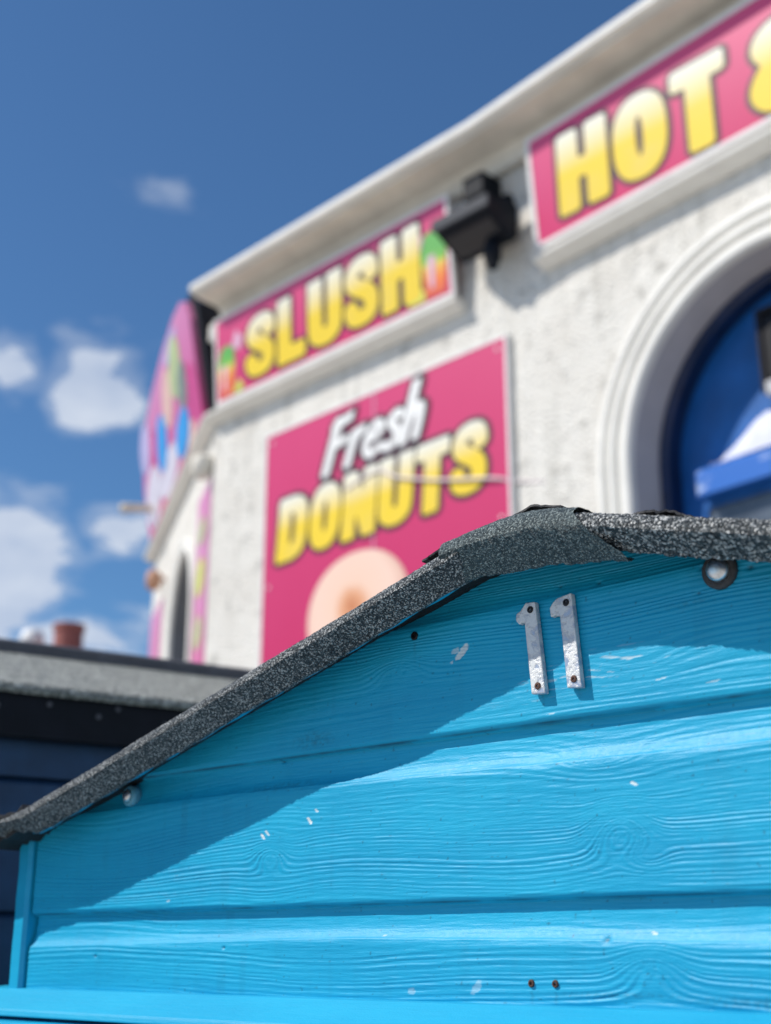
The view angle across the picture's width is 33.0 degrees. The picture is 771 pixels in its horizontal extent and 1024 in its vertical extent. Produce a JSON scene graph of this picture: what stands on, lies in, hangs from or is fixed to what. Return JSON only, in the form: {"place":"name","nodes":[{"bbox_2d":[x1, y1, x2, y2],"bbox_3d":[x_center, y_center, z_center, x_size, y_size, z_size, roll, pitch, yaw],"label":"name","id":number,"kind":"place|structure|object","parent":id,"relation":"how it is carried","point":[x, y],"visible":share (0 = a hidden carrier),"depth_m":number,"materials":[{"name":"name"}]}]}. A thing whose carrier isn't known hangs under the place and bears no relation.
{"place":"outdoors","nodes":[
{"label":"outdoors","id":0,"kind":"place"},
{"bbox_2d":[19,621,85,647],"bbox_3d":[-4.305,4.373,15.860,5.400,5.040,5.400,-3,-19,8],"label":"chimney pots","id":1,"kind":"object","parent":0,"point":[68,634],"depth_m":14.35,"materials":[{"name":"ceramic"}]},
{"bbox_2d":[0,0,642,656],"label":"sky","id":2,"kind":"structure","parent":0,"point":[147,147],"materials":[{"name":"blue"}]},
{"label":"ground","id":3,"kind":"structure","parent":0,"visible":0},
{"bbox_2d":[0,638,251,985],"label":"dark hut","id":4,"kind":"object","parent":3,"relation":"on","point":[68,714],"visible":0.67,"depth_m":2.17,"materials":[{"name":"blue paint"}]},
{"bbox_2d":[0,504,770,1023],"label":"beach hut","id":5,"kind":"object","parent":3,"relation":"on","point":[514,768],"visible":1,"depth_m":1.11,"materials":[{"name":"blue paint"}]},
{"bbox_2d":[144,0,770,669],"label":"seafront kiosk","id":6,"kind":"object","parent":3,"relation":"on","point":[636,376],"visible":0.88,"depth_m":6.81,"materials":[{"name":"paint"}]},
{"bbox_2d":[120,503,151,512],"bbox_3d":[-2.208,-0.024,11.790,0.413,0.136,0.084,13,-23,-34],"label":"bracket arm","id":7,"kind":"object","parent":6,"relation":"attached to","point":[135,508],"visible":0.74,"depth_m":11.72},
{"bbox_2d":[146,569,164,590],"bbox_3d":[-2.008,0.593,11.345,0.170,0.180,0.140,0,-19,0],"label":"wall lamp","id":8,"kind":"object","parent":6,"relation":"attached to","point":[154,578],"visible":1,"depth_m":11.30,"materials":[{"name":"ceramic"}]},
{"bbox_2d":[149,599,162,657],"bbox_3d":[-2.067,1.646,11.494,0.011,1.620,0.780,5,-19,-15],"label":"narrow sign","id":9,"kind":"object","parent":6,"relation":"attached to","point":[155,635],"visible":0.36,"depth_m":11.57,"materials":[{"name":"pink plastic"}]},
{"bbox_2d":[140,293,215,541],"bbox_3d":[-1.783,-0.730,10.776,0.083,1.120,3.300,-4,-17,-18],"label":"side sign","id":10,"kind":"object","parent":6,"relation":"attached to","point":[182,401],"visible":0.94,"depth_m":10.27,"materials":[{"name":"plastic"}]},
{"bbox_2d":[170,553,188,660],"bbox_3d":[-1.508,1.253,9.874,0.120,1.930,1.200,5,-19,-16],"label":"side window","id":11,"kind":"structure","parent":6,"relation":"in","point":[181,608],"depth_m":10.54,"materials":[{"name":"grey glass"}]},
{"bbox_2d":[191,478,211,662],"bbox_3d":[-1.292,0.709,9.025,0.015,1.820,0.560,5,-19,-16],"label":"narrow sign","id":12,"kind":"object","parent":6,"relation":"attached to","point":[201,586],"visible":0.73,"depth_m":9.05,"materials":[{"name":"pink plastic"}]},
{"bbox_2d":[191,453,212,480],"bbox_3d":[-1.283,-0.313,9.108,0.160,0.190,0.160,0,-19,0],"label":"corner lamp","id":13,"kind":"object","parent":6,"relation":"attached to","point":[202,466],"visible":0.99,"depth_m":9.05,"materials":[{"name":"paint"}]},
{"bbox_2d":[214,193,457,407],"bbox_3d":[-0.398,-1.298,8.339,0.036,0.647,2.272,11,-21,-43],"label":"slush sign","id":14,"kind":"object","parent":6,"relation":"attached to","point":[398,271],"visible":1,"depth_m":8.22,"materials":[{"name":"pink plastic"}]},
{"bbox_2d":[258,333,515,665],"bbox_3d":[-0.056,0.164,7.587,0.039,1.915,2.110,17,-25,-41],"label":"donut sign","id":15,"kind":"object","parent":6,"relation":"attached to","point":[333,549],"visible":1,"depth_m":7.64,"materials":[{"name":"pink plastic"}]},
{"bbox_2d":[345,469,544,490],"bbox_3d":[0.286,-0.171,7.300,0.052,0.403,1.524,18,-25,-42],"label":"cable","id":16,"kind":"object","parent":6,"relation":"attached to","point":[440,479],"visible":1,"depth_m":7.25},
{"bbox_2d":[431,170,517,270],"bbox_3d":[0.529,-1.637,7.316,0.347,0.655,0.426,17,-25,-41],"label":"floodlight","id":17,"kind":"object","parent":6,"relation":"attached to","point":[483,220],"visible":1,"depth_m":7.21,"materials":[{"name":"metal"}]},
{"bbox_2d":[525,0,770,251],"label":"hot sign","id":18,"kind":"object","parent":6,"relation":"attached to","point":[700,96],"visible":1,"depth_m":6.48,"materials":[{"name":"pink plastic"}]},
{"bbox_2d":[681,294,770,519],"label":"door","id":19,"kind":"structure","parent":6,"relation":"in","point":[728,397],"depth_m":6.20,"materials":[{"name":"blue paint"}]},
{"bbox_2d":[711,410,770,464],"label":"white sheet","id":20,"kind":"object","parent":6,"relation":"on","point":[757,434],"visible":0.97,"depth_m":5.98,"materials":[{"name":"fabric"}]},
{"bbox_2d":[754,304,770,396],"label":"framed panel","id":21,"kind":"object","parent":6,"relation":"attached to","point":[763,323],"visible":1,"depth_m":6.01,"materials":[{"name":"black plastic"}]}
]}

